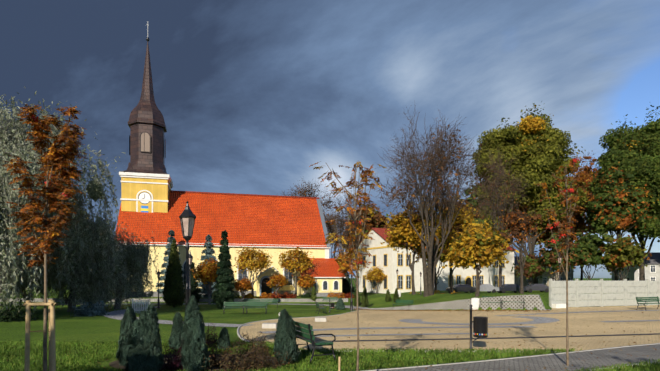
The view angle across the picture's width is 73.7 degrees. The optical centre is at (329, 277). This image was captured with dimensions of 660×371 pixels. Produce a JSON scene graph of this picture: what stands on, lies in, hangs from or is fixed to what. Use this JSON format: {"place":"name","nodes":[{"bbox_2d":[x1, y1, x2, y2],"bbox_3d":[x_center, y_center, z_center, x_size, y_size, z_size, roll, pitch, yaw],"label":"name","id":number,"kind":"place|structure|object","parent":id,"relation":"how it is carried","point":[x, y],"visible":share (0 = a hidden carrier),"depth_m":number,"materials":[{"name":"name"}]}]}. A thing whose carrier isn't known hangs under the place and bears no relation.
{"place":"outdoors","nodes":[
{"label":"outdoors","id":0,"kind":"place"},
{"bbox_2d":[0,278,659,370],"bbox_3d":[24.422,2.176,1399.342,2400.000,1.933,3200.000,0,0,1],"label":"terrain","id":1,"kind":"structure","parent":0,"point":[68,328],"depth_m":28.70,"materials":[{"name":"green plant"}]},
{"bbox_2d":[0,296,38,321],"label":"shrub bed","id":2,"kind":"object","parent":1,"relation":"on","point":[13,313],"visible":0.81,"depth_m":23.58,"materials":[{"name":"plant"}]},
{"bbox_2d":[2,104,86,370],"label":"staked tree","id":3,"kind":"object","parent":1,"relation":"on","point":[54,161],"visible":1,"depth_m":7.05,"materials":[{"name":"brown plant"}]},
{"bbox_2d":[35,272,77,303],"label":"hedge tree","id":4,"kind":"object","parent":1,"relation":"on","point":[66,300],"visible":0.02,"depth_m":51.92,"materials":[{"name":"green plant"}]},
{"bbox_2d":[0,87,124,319],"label":"willow tree","id":5,"kind":"object","parent":1,"relation":"on","point":[13,134],"visible":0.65,"depth_m":27.99,"materials":[{"name":"green plant"}]},
{"bbox_2d":[23,207,137,311],"bbox_3d":[-20.730,-1.548,36.189,8.601,9.767,8.323,0,0,1],"label":"willow tree","id":6,"kind":"object","parent":1,"relation":"on","point":[106,278],"visible":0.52,"depth_m":35.55,"materials":[{"name":"green plant"}]},
{"bbox_2d":[70,302,95,316],"bbox_3d":[-16.149,2.085,28.831,1.536,1.011,1.340,0,0,1],"label":"shrub bed","id":7,"kind":"object","parent":1,"relation":"on","point":[84,310],"visible":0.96,"depth_m":28.61,"materials":[{"name":"green plant"}]},
{"bbox_2d":[87,301,108,315],"bbox_3d":[-15.793,2.102,29.856,1.698,1.099,1.646,0,0,1],"label":"shrub bed","id":8,"kind":"object","parent":1,"relation":"on","point":[98,309],"visible":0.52,"depth_m":29.66,"materials":[{"name":"green plant"}]},
{"bbox_2d":[65,219,161,308],"bbox_3d":[-20.535,-0.752,42.530,9.233,9.587,9.571,0,0,1],"label":"willow tree","id":9,"kind":"object","parent":1,"relation":"on","point":[136,263],"visible":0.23,"depth_m":41.04,"materials":[{"name":"green plant"}]},
{"bbox_2d":[132,299,149,312],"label":"white picket gate","id":10,"kind":"structure","parent":1,"relation":"on","point":[138,310],"depth_m":32.88,"materials":[{"name":"white"}]},
{"bbox_2d":[125,304,163,370],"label":"juniper","id":11,"kind":"object","parent":1,"relation":"on","point":[144,350],"visible":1,"depth_m":8.43,"materials":[{"name":"green plant"}]},
{"bbox_2d":[157,269,159,308],"bbox_3d":[-17.089,1.110,43.865,0.354,3.960,0.306,0,0,1],"label":"path lamp","id":12,"kind":"object","parent":1,"relation":"on","point":[158,300],"depth_m":43.82,"materials":[{"name":"black metal"}]},
{"bbox_2d":[156,230,184,297],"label":"blue spruce","id":13,"kind":"object","parent":1,"relation":"on","point":[171,238],"visible":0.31,"depth_m":59.37,"materials":[{"name":"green plant"}]},
{"bbox_2d":[162,239,184,306],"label":"thuja conifer","id":14,"kind":"object","parent":1,"relation":"on","point":[173,294],"visible":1,"depth_m":46.03,"materials":[{"name":"green plant"}]},
{"bbox_2d":[0,298,347,301],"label":"footpath","id":15,"kind":"structure","parent":1,"relation":"on","point":[235,300],"depth_m":55.47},
{"bbox_2d":[168,312,182,349],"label":"juniper","id":16,"kind":"object","parent":1,"relation":"on","point":[174,340],"visible":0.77,"depth_m":11.52,"materials":[{"name":"green plant"}]},
{"bbox_2d":[104,306,249,326],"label":"footpath","id":17,"kind":"structure","parent":1,"relation":"on","point":[118,314],"depth_m":24.06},
{"bbox_2d":[179,201,195,324],"bbox_3d":[-3.601,0.003,11.120,0.448,3.890,0.388,0,0,1],"label":"tall lamp","id":18,"kind":"object","parent":1,"relation":"on","point":[187,216],"visible":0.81,"depth_m":11.07,"materials":[{"name":"black metal"}]},
{"bbox_2d":[189,252,192,296],"bbox_3d":[-7.859,0.428,24.698,0.353,3.956,0.306,0,0,1],"label":"path lamp","id":19,"kind":"object","parent":1,"relation":"on","point":[190,259],"depth_m":24.66,"materials":[{"name":"black metal"}]},
{"bbox_2d":[18,303,366,308],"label":"church footpath","id":20,"kind":"structure","parent":1,"relation":"on","point":[346,306],"depth_m":51.20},
{"bbox_2d":[183,262,202,302],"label":"spruce","id":21,"kind":"object","parent":1,"relation":"on","point":[195,290],"visible":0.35,"depth_m":54.45,"materials":[{"name":"green plant"}]},
{"bbox_2d":[109,354,283,370],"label":"mulch soil","id":22,"kind":"structure","parent":1,"relation":"on","point":[115,364],"depth_m":9.62,"materials":[{"name":"brown soil"}]},
{"bbox_2d":[116,307,137,365],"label":"juniper","id":23,"kind":"object","parent":22,"relation":"on","point":[128,319],"visible":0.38,"depth_m":9.41,"materials":[{"name":"green plant"}]},
{"bbox_2d":[159,341,182,370],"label":"shrub","id":24,"kind":"object","parent":22,"relation":"on","point":[174,364],"visible":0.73,"depth_m":9.02,"materials":[{"name":"brown plant"}]},
{"bbox_2d":[180,296,210,370],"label":"juniper","id":25,"kind":"object","parent":22,"relation":"on","point":[195,352],"visible":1,"depth_m":8.71,"materials":[{"name":"green plant"}]},
{"bbox_2d":[206,340,234,367],"bbox_3d":[-2.570,1.621,9.541,0.985,0.614,0.804,0,0,1],"label":"shrub","id":26,"kind":"object","parent":22,"relation":"on","point":[215,357],"visible":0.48,"depth_m":9.46,"materials":[{"name":"brown plant"}]},
{"bbox_2d":[202,337,275,370],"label":"shrub","id":27,"kind":"object","parent":22,"relation":"on","point":[236,367],"visible":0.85,"depth_m":8.98,"materials":[{"name":"brown plant"}]},
{"bbox_2d":[230,344,292,370],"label":"shrub","id":28,"kind":"object","parent":22,"relation":"on","point":[263,365],"visible":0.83,"depth_m":9.15,"materials":[{"name":"brown plant"}]},
{"bbox_2d":[273,309,299,364],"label":"juniper","id":29,"kind":"object","parent":22,"relation":"on","point":[285,338],"visible":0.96,"depth_m":9.72,"materials":[{"name":"green plant"}]},
{"bbox_2d":[191,254,219,303],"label":"tree","id":30,"kind":"object","parent":1,"relation":"on","point":[206,273],"visible":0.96,"depth_m":51.07,"materials":[{"name":"orange plant"}]},
{"bbox_2d":[196,234,218,297],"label":"blue spruce","id":31,"kind":"object","parent":1,"relation":"on","point":[208,251],"visible":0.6,"depth_m":59.20,"materials":[{"name":"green plant"}]},
{"bbox_2d":[205,323,218,345],"bbox_3d":[-3.403,1.612,12.519,0.841,0.709,0.740,0,0,1],"label":"shrub","id":32,"kind":"object","parent":1,"relation":"on","point":[210,336],"visible":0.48,"depth_m":12.45,"materials":[{"name":"green plant"}]},
{"bbox_2d":[212,230,235,308],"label":"spruce","id":33,"kind":"object","parent":1,"relation":"on","point":[224,287],"visible":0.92,"depth_m":43.07,"materials":[{"name":"green plant"}]},
{"bbox_2d":[217,327,230,349],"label":"juniper","id":34,"kind":"object","parent":1,"relation":"on","point":[223,341],"visible":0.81,"depth_m":11.55,"materials":[{"name":"green plant"}]},
{"bbox_2d":[115,37,345,296],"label":"church","id":35,"kind":"structure","parent":1,"relation":"on","point":[153,204],"depth_m":65.52,"materials":[{"name":"yellow paint"}]},
{"bbox_2d":[223,301,247,313],"bbox_3d":[-6.942,2.210,32.294,1.800,0.898,0.707,0,0,-5],"label":"lawn bench","id":36,"kind":"object","parent":1,"relation":"on","point":[240,304],"depth_m":32.50,"materials":[{"name":"green paint"}]},
{"bbox_2d":[233,276,252,298],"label":"tree","id":37,"kind":"object","parent":1,"relation":"on","point":[243,285],"visible":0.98,"depth_m":55.13,"materials":[{"name":"orange plant"}]},
{"bbox_2d":[234,245,273,297],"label":"tree","id":38,"kind":"object","parent":1,"relation":"on","point":[247,260],"visible":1,"depth_m":57.63,"materials":[{"name":"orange plant"}]},
{"bbox_2d":[243,301,266,312],"bbox_3d":[-5.510,2.210,32.269,1.800,0.898,0.707,0,0,-5],"label":"lawn bench","id":39,"kind":"object","parent":1,"relation":"on","point":[265,304],"depth_m":32.50,"materials":[{"name":"green paint"}]},
{"bbox_2d":[237,331,272,356],"bbox_3d":[-1.855,1.612,10.903,0.926,0.647,0.903,0,0,1],"label":"shrub","id":40,"kind":"object","parent":1,"relation":"on","point":[255,341],"visible":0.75,"depth_m":10.84,"materials":[{"name":"brown plant"}]},
{"bbox_2d":[258,292,271,297],"bbox_3d":[-8.433,2.341,58.236,2.183,0.868,2.229,0,0,1],"label":"shrub bed","id":41,"kind":"object","parent":1,"relation":"on","point":[262,295],"visible":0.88,"depth_m":57.83,"materials":[{"name":"orange plant"}]},
{"bbox_2d":[265,291,284,297],"bbox_3d":[-7.103,2.225,58.189,3.361,1.049,2.477,0,0,23],"label":"shrub bed","id":42,"kind":"object","parent":1,"relation":"on","point":[275,296],"visible":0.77,"depth_m":57.57,"materials":[{"name":"red plant"}]},
{"bbox_2d":[265,271,287,295],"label":"tree","id":43,"kind":"object","parent":1,"relation":"on","point":[278,281],"visible":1,"depth_m":58.01,"materials":[{"name":"orange plant"}]},
{"bbox_2d":[279,292,296,297],"bbox_3d":[-5.572,2.320,58.106,2.423,0.898,2.236,0,0,-37],"label":"shrub bed","id":44,"kind":"object","parent":1,"relation":"on","point":[287,295],"visible":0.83,"depth_m":57.73,"materials":[{"name":"red plant"}]},
{"bbox_2d":[275,246,314,295],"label":"tree","id":45,"kind":"object","parent":1,"relation":"on","point":[300,262],"visible":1,"depth_m":61.24,"materials":[{"name":"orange plant"}]},
{"bbox_2d":[237,310,356,341],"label":"curb","id":46,"kind":"structure","parent":1,"relation":"on","point":[239,335],"depth_m":21.70,"materials":[{"name":"concrete"}]},
{"bbox_2d":[297,273,316,293],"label":"tree","id":47,"kind":"object","parent":1,"relation":"on","point":[307,281],"visible":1,"depth_m":60.08,"materials":[{"name":"orange plant"}]},
{"bbox_2d":[281,178,337,224],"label":"bare tree","id":48,"kind":"object","parent":1,"relation":"on","point":[304,194],"visible":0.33,"depth_m":97.94,"materials":[{"name":"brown plant"}]},
{"bbox_2d":[310,286,316,300],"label":"evergreen","id":49,"kind":"object","parent":1,"relation":"on","point":[313,295],"visible":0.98,"depth_m":55.24,"materials":[{"name":"green plant"}]},
{"bbox_2d":[294,321,336,363],"bbox_3d":[-0.498,1.469,10.598,0.707,0.898,1.800,0,0,-24],"label":"bench","id":50,"kind":"object","parent":1,"relation":"on","point":[310,338],"visible":0.69,"depth_m":9.95,"materials":[{"name":"green paint"}]},
{"bbox_2d":[1,367,658,370],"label":"grass blades","id":51,"kind":"object","parent":1,"relation":"on","point":[163,370],"depth_m":8.74,"materials":[{"name":"green plant"}]},
{"bbox_2d":[322,297,337,300],"bbox_3d":[0.009,2.693,52.194,1.800,0.898,0.707,0,0,1],"label":"lawn bench","id":52,"kind":"object","parent":1,"relation":"on","point":[330,298],"depth_m":52.43,"materials":[{"name":"green paint"}]},
{"bbox_2d":[7,341,655,370],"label":"fallen leaves","id":53,"kind":"object","parent":1,"relation":"on","point":[454,345],"depth_m":11.75,"materials":[{"name":"plant"}]},
{"bbox_2d":[327,291,344,297],"bbox_3d":[0.831,2.290,58.576,2.560,0.950,2.699,0,0,1],"label":"shrub bed","id":54,"kind":"object","parent":1,"relation":"on","point":[333,295],"visible":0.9,"depth_m":58.20,"materials":[{"name":"orange plant"}]},
{"bbox_2d":[324,212,348,258],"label":"bare tree","id":55,"kind":"object","parent":1,"relation":"on","point":[338,233],"visible":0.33,"depth_m":90.80,"materials":[{"name":"brown plant"}]},
{"bbox_2d":[335,298,344,309],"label":"evergreen","id":56,"kind":"object","parent":1,"relation":"on","point":[340,305],"visible":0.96,"depth_m":40.71,"materials":[{"name":"green plant"}]},
{"bbox_2d":[325,190,365,253],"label":"bare tree","id":57,"kind":"object","parent":1,"relation":"on","point":[341,224],"visible":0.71,"depth_m":78.96,"materials":[{"name":"brown plant"}]},
{"bbox_2d":[309,161,385,370],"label":"tree","id":58,"kind":"object","parent":1,"relation":"on","point":[360,202],"visible":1,"depth_m":7.40,"materials":[{"name":"orange plant"}]},
{"bbox_2d":[342,272,354,294],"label":"dark conifer","id":59,"kind":"object","parent":1,"relation":"on","point":[346,285],"visible":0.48,"depth_m":68.95,"materials":[{"name":"green plant"}]},
{"bbox_2d":[333,248,364,278],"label":"tree","id":60,"kind":"object","parent":1,"relation":"on","point":[347,256],"visible":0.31,"depth_m":68.45,"materials":[{"name":"orange plant"}]},
{"bbox_2d":[350,259,352,310],"bbox_3d":[1.893,0.655,38.819,0.405,4.531,0.351,0,0,1],"label":"square lamp","id":61,"kind":"object","parent":1,"relation":"on","point":[351,305],"visible":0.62,"depth_m":38.75,"materials":[{"name":"black metal"}]},
{"bbox_2d":[353,289,360,306],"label":"evergreen","id":62,"kind":"object","parent":1,"relation":"on","point":[355,302],"visible":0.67,"depth_m":46.31,"materials":[{"name":"green plant"}]},
{"bbox_2d":[336,203,389,251],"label":"tree","id":63,"kind":"object","parent":1,"relation":"on","point":[376,221],"visible":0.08,"depth_m":135.22,"materials":[{"name":"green plant"}]},
{"bbox_2d":[361,286,368,306],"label":"evergreen","id":64,"kind":"object","parent":1,"relation":"on","point":[365,302],"visible":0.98,"depth_m":44.06,"materials":[{"name":"green plant"}]},
{"bbox_2d":[363,265,384,293],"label":"tree","id":65,"kind":"object","parent":1,"relation":"on","point":[375,274],"visible":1,"depth_m":79.76,"materials":[{"name":"yellow plant"}]},
{"bbox_2d":[385,289,390,301],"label":"evergreen","id":66,"kind":"object","parent":1,"relation":"on","point":[388,298],"visible":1,"depth_m":47.55,"materials":[{"name":"green plant"}]},
{"bbox_2d":[393,299,412,309],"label":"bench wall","id":67,"kind":"structure","parent":1,"relation":"on","point":[400,301],"depth_m":38.35,"materials":[{"name":"green paint"}]},
{"bbox_2d":[380,200,444,294],"bbox_3d":[9.381,-3.505,49.348,7.530,11.496,7.106,0,0,1],"label":"golden tree","id":68,"kind":"object","parent":1,"relation":"on","point":[402,232],"visible":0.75,"depth_m":48.47,"materials":[{"name":"yellow plant"}]},
{"bbox_2d":[410,223,457,292],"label":"golden tree","id":69,"kind":"object","parent":1,"relation":"on","point":[449,239],"visible":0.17,"depth_m":55.52,"materials":[{"name":"plant"}]},
{"bbox_2d":[354,228,515,293],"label":"cream building","id":70,"kind":"structure","parent":1,"relation":"on","point":[387,259],"depth_m":82.34,"materials":[{"name":"paint"}]},
{"bbox_2d":[368,105,505,296],"bbox_3d":[10.430,-8.014,45.590,13.458,20.572,13.684,0,0,1],"label":"bare tree","id":71,"kind":"object","parent":1,"relation":"on","point":[434,167],"visible":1,"depth_m":44.66,"materials":[{"name":"brown plant"}]},
{"bbox_2d":[341,310,546,314],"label":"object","id":72,"kind":"structure","parent":1,"relation":"on","point":[376,312],"depth_m":32.37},
{"bbox_2d":[470,298,479,309],"bbox_3d":[11.030,1.980,33.433,0.662,0.918,0.662,0,0,1],"label":"sign","id":73,"kind":"object","parent":72,"relation":"on","point":[474,302],"visible":0.81,"depth_m":33.12,"materials":[{"name":"white plastic"}]},
{"bbox_2d":[353,308,548,311],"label":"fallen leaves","id":74,"kind":"object","parent":1,"relation":"on","point":[451,310],"visible":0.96,"depth_m":33.51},
{"bbox_2d":[363,295,550,309],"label":"lattice wall","id":75,"kind":"structure","parent":1,"relation":"on","point":[530,301],"depth_m":32.62,"materials":[{"name":"grey concrete"}]},
{"bbox_2d":[428,190,487,293],"bbox_3d":[17.152,-4.705,61.325,9.905,14.920,9.547,0,0,1],"label":"golden tree","id":76,"kind":"object","parent":1,"relation":"on","point":[460,220],"visible":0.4,"depth_m":58.74,"materials":[{"name":"yellow plant"}]},
{"bbox_2d":[446,284,475,292],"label":"car","id":77,"kind":"object","parent":1,"relation":"on","point":[465,288],"visible":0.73,"depth_m":66.51,"materials":[{"name":"paint"}]},
{"bbox_2d":[273,348,659,370],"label":"path edge grass","id":78,"kind":"structure","parent":1,"relation":"on","point":[496,355],"depth_m":9.52,"materials":[{"name":"green plant"}]},
{"bbox_2d":[440,218,518,296],"bbox_3d":[12.267,-1.581,36.455,6.215,6.974,6.927,0,0,1],"label":"golden tree","id":79,"kind":"object","parent":1,"relation":"on","point":[477,245],"visible":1,"depth_m":35.29,"materials":[{"name":"yellow plant"}]},
{"bbox_2d":[460,181,509,238],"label":"tree","id":80,"kind":"object","parent":1,"relation":"on","point":[470,199],"visible":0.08,"depth_m":143.51,"materials":[{"name":"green plant"}]},
{"bbox_2d":[473,284,498,292],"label":"van","id":81,"kind":"object","parent":1,"relation":"on","point":[488,288],"visible":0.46,"depth_m":67.40,"materials":[{"name":"paint"}]},
{"bbox_2d":[467,147,530,292],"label":"bare tree","id":82,"kind":"object","parent":1,"relation":"on","point":[498,200],"visible":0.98,"depth_m":70.60,"materials":[{"name":"brown plant"}]},
{"bbox_2d":[497,284,525,292],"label":"car","id":83,"kind":"object","parent":1,"relation":"on","point":[504,288],"visible":0.73,"depth_m":68.25,"materials":[{"name":"paint"}]},
{"bbox_2d":[378,344,659,370],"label":"footpath","id":84,"kind":"structure","parent":1,"relation":"on","point":[587,359],"depth_m":9.95,"materials":[{"name":"grey stone"}]},
{"bbox_2d":[496,204,545,293],"bbox_3d":[27.019,-4.064,63.285,6.962,13.559,8.091,0,0,-20],"label":"brown tree","id":85,"kind":"object","parent":1,"relation":"on","point":[518,226],"visible":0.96,"depth_m":62.44,"materials":[{"name":"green plant"}]},
{"bbox_2d":[470,100,587,283],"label":"tree","id":86,"kind":"object","parent":1,"relation":"on","point":[535,145],"visible":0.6,"depth_m":86.07,"materials":[{"name":"green plant"}]},
{"bbox_2d":[511,251,546,283],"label":"hedge tree","id":87,"kind":"object","parent":1,"relation":"on","point":[530,270],"visible":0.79,"depth_m":87.26,"materials":[{"name":"green plant"}]},
{"bbox_2d":[524,284,548,291],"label":"car","id":88,"kind":"object","parent":1,"relation":"on","point":[536,287],"visible":0.85,"depth_m":71.14,"materials":[{"name":"paint"}]},
{"bbox_2d":[532,229,579,280],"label":"hedge tree","id":89,"kind":"object","parent":1,"relation":"on","point":[544,260],"visible":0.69,"depth_m":71.75,"materials":[{"name":"green plant"}]},
{"bbox_2d":[526,213,588,244],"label":"tree","id":90,"kind":"object","parent":1,"relation":"on","point":[545,236],"visible":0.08,"depth_m":135.37,"materials":[{"name":"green plant"}]},
{"bbox_2d":[535,152,596,365],"bbox_3d":[5.117,-0.238,9.489,1.391,4.612,1.132,0,0,-36],"label":"tree","id":91,"kind":"object","parent":1,"relation":"on","point":[578,179],"visible":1,"depth_m":9.48,"materials":[{"name":"red plant"}]},
{"bbox_2d":[555,154,598,280],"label":"rusty tree","id":92,"kind":"object","parent":1,"relation":"on","point":[580,223],"visible":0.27,"depth_m":118.36,"materials":[{"name":"brown plant"}]},
{"bbox_2d":[565,226,612,279],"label":"hedge tree","id":93,"kind":"object","parent":1,"relation":"on","point":[589,249],"visible":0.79,"depth_m":77.34,"materials":[{"name":"green plant"}]},
{"bbox_2d":[549,279,659,307],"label":"concrete fence","id":94,"kind":"object","parent":1,"relation":"on","point":[614,291],"visible":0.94,"depth_m":33.91,"materials":[{"name":"white concrete"}]},
{"bbox_2d":[580,162,656,280],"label":"tree","id":95,"kind":"object","parent":1,"relation":"on","point":[617,203],"visible":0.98,"depth_m":81.22,"materials":[{"name":"green plant"}]},
{"bbox_2d":[581,102,659,280],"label":"green tree","id":96,"kind":"object","parent":1,"relation":"on","point":[636,151],"visible":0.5,"depth_m":86.42,"materials":[{"name":"green plant"}]},
{"bbox_2d":[595,232,651,280],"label":"hedge tree","id":97,"kind":"object","parent":1,"relation":"on","point":[629,254],"visible":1,"depth_m":73.69,"materials":[{"name":"green plant"}]},
{"bbox_2d":[0,0,659,277],"label":"sky","id":98,"kind":"structure","parent":0,"point":[250,95],"materials":[{"name":"blue"}]},
{"bbox_2d":[239,310,659,350],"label":"square paving","id":99,"kind":"structure","parent":0,"point":[590,323],"depth_m":17.25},
{"bbox_2d":[262,323,276,327],"bbox_3d":[-2.599,2.073,18.963,0.600,0.220,0.400,0,0,1],"label":"stone block","id":100,"kind":"object","parent":99,"relation":"on","point":[269,325],"depth_m":18.76,"materials":[{"name":"stone"}]},
{"bbox_2d":[315,317,325,321],"bbox_3d":[-0.499,2.237,23.474,0.600,0.220,0.400,0,0,1],"label":"stone block","id":101,"kind":"object","parent":99,"relation":"on","point":[320,319],"depth_m":23.27,"materials":[{"name":"stone"}]},
{"bbox_2d":[315,333,472,336],"bbox_3d":[2.019,2.040,15.743,7.674,0.061,0.647,0,0,-10],"label":"paving strip","id":102,"kind":"object","parent":99,"relation":"on","point":[392,334],"visible":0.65,"depth_m":15.90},
{"bbox_2d":[260,326,533,332],"bbox_3d":[2.973,2.124,18.445,11.962,0.120,2.073,0,0,-12],"label":"paving strip","id":103,"kind":"object","parent":99,"relation":"on","point":[404,327],"visible":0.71,"depth_m":19.00,"materials":[{"name":"grey stone"}]},
{"bbox_2d":[247,306,659,345],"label":"fallen leaves","id":104,"kind":"object","parent":99,"relation":"on","point":[493,326],"visible":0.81,"depth_m":20.15,"materials":[{"name":"brown plant"}]},
{"bbox_2d":[469,305,487,349],"bbox_3d":[3.941,1.323,11.743,0.529,1.215,0.385,0,0,6],"label":"litter bin","id":105,"kind":"object","parent":99,"relation":"on","point":[480,326],"visible":0.94,"depth_m":11.62,"materials":[{"name":"black metal"}]},
{"bbox_2d":[399,316,558,324],"bbox_3d":[7.812,2.263,22.876,8.200,0.256,5.483,0,0,1],"label":"paving pattern","id":106,"kind":"object","parent":99,"relation":"on","point":[541,320],"visible":0.96,"depth_m":21.78},
{"bbox_2d":[330,333,659,341],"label":"dark square band","id":107,"kind":"object","parent":99,"relation":"on","point":[497,338],"visible":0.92,"depth_m":14.47,"materials":[{"name":"grey stone"}]},
{"bbox_2d":[360,343,659,370],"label":"path kerb","id":108,"kind":"structure","parent":99,"relation":"on","point":[503,358],"depth_m":10.17,"materials":[{"name":"concrete"}]},
{"bbox_2d":[494,310,659,315],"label":"grey square band","id":109,"kind":"object","parent":99,"relation":"on","point":[576,312],"visible":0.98,"depth_m":27.38,"materials":[{"name":"grey stone"}]},
{"bbox_2d":[600,320,659,321],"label":"paving strip","id":110,"kind":"object","parent":99,"relation":"on","point":[630,321],"visible":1,"depth_m":20.94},
{"bbox_2d":[514,256,572,286],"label":"house","id":111,"kind":"structure","parent":0,"point":[544,280],"depth_m":117.31,"materials":[{"name":"paint"}]},
{"bbox_2d":[551,305,659,309],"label":"curb","id":112,"kind":"structure","parent":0,"point":[652,307],"depth_m":31.35,"materials":[{"name":"beige concrete"}]},
{"bbox_2d":[636,296,659,309],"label":"bench","id":113,"kind":"object","parent":112,"relation":"on","point":[639,299],"visible":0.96,"depth_m":29.90,"materials":[{"name":"green paint"}]},
{"bbox_2d":[612,252,659,280],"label":"house","id":114,"kind":"structure","parent":0,"point":[652,270],"depth_m":96.36,"materials":[{"name":"grey paint"}]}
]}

